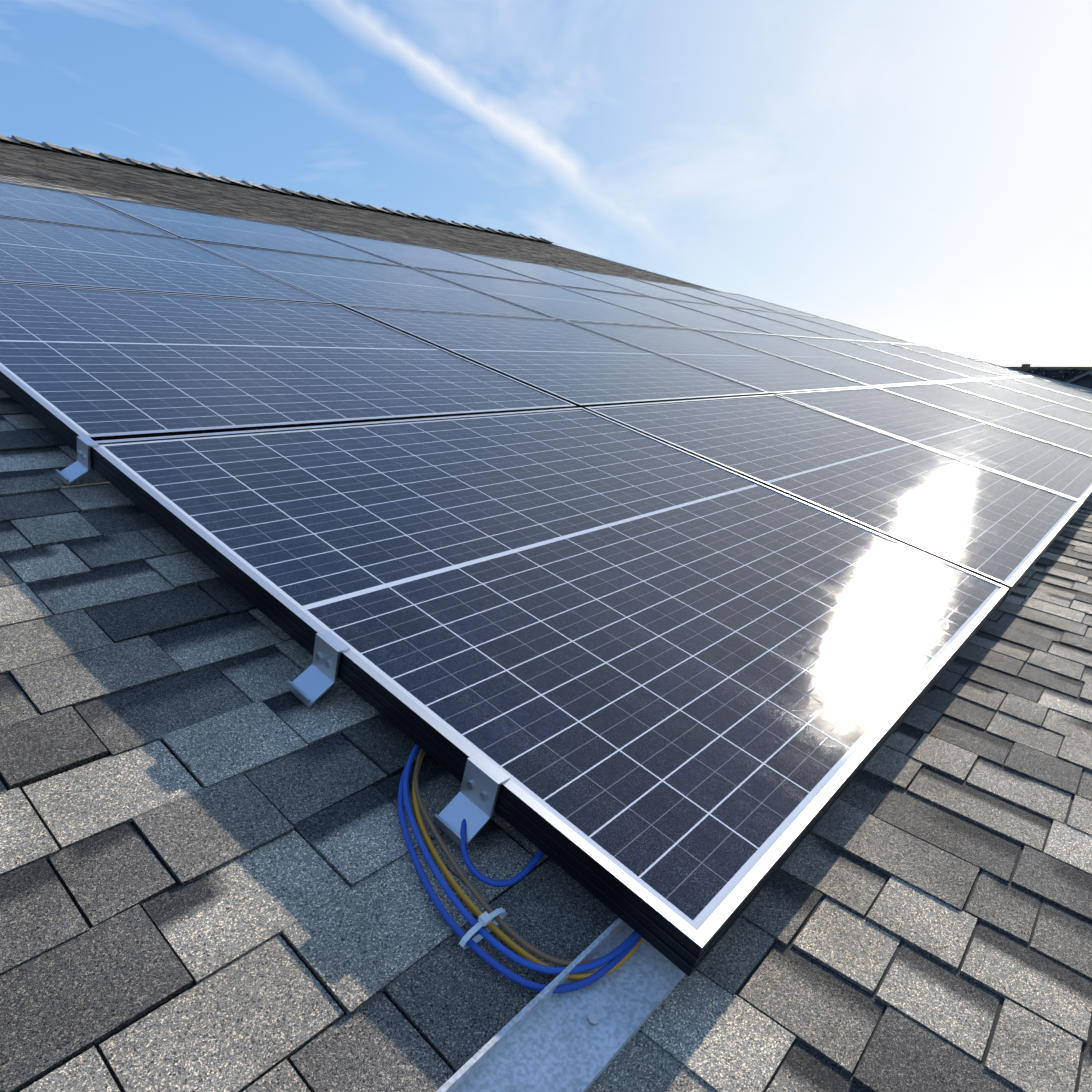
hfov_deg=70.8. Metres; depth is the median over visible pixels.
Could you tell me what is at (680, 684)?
solar panel glass
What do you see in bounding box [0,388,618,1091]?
shingles
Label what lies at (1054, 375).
tree
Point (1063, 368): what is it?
roof ridge
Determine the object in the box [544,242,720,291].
rake trim
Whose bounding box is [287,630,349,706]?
end clamp
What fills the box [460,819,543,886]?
blue cable
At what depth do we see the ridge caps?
8.28 m
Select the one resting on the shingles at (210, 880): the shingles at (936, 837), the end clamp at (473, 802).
the end clamp at (473, 802)
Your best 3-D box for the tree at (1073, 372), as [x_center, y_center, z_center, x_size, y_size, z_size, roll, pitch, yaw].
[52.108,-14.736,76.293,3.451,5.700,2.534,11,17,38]
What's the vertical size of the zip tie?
0.024 m
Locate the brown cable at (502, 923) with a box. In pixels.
[414,748,602,966]
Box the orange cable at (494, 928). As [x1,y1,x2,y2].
[412,751,643,979]
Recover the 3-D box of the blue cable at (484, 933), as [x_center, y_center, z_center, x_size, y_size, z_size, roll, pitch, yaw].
[-0.007,0.246,0.771,0.303,0.122,0.319,8,15,30]
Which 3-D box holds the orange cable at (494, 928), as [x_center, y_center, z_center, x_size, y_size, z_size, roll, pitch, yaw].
[0.000,0.249,0.774,0.300,0.127,0.308,7,15,28]
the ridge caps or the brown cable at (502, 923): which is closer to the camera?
the brown cable at (502, 923)
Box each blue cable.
[397,748,641,992]
[403,744,638,974]
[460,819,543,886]
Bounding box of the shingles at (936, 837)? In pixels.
[586,495,1091,1091]
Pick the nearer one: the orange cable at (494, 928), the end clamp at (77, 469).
the orange cable at (494, 928)
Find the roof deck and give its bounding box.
[17,144,1091,1091]
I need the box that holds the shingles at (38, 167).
[0,141,713,290]
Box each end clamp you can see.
[56,435,98,484]
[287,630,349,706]
[433,752,509,846]
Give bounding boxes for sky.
[0,0,1091,366]
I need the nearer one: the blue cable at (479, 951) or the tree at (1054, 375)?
the blue cable at (479, 951)
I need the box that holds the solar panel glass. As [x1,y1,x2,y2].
[0,182,1091,929]
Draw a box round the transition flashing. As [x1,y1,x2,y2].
[436,918,684,1091]
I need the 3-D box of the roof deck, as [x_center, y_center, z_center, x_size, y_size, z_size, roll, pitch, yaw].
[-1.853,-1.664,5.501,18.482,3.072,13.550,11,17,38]
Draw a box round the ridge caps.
[0,135,558,244]
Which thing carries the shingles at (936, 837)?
on the roof deck
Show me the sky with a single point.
(919, 172)
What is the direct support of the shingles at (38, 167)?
on the roof deck
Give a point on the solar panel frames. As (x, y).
(684, 946)
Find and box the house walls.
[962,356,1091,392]
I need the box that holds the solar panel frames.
[0,182,1091,976]
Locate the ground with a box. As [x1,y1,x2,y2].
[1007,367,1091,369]
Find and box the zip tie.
[459,907,506,948]
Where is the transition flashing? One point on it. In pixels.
(546, 1039)
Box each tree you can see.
[1027,366,1080,381]
[1057,368,1087,380]

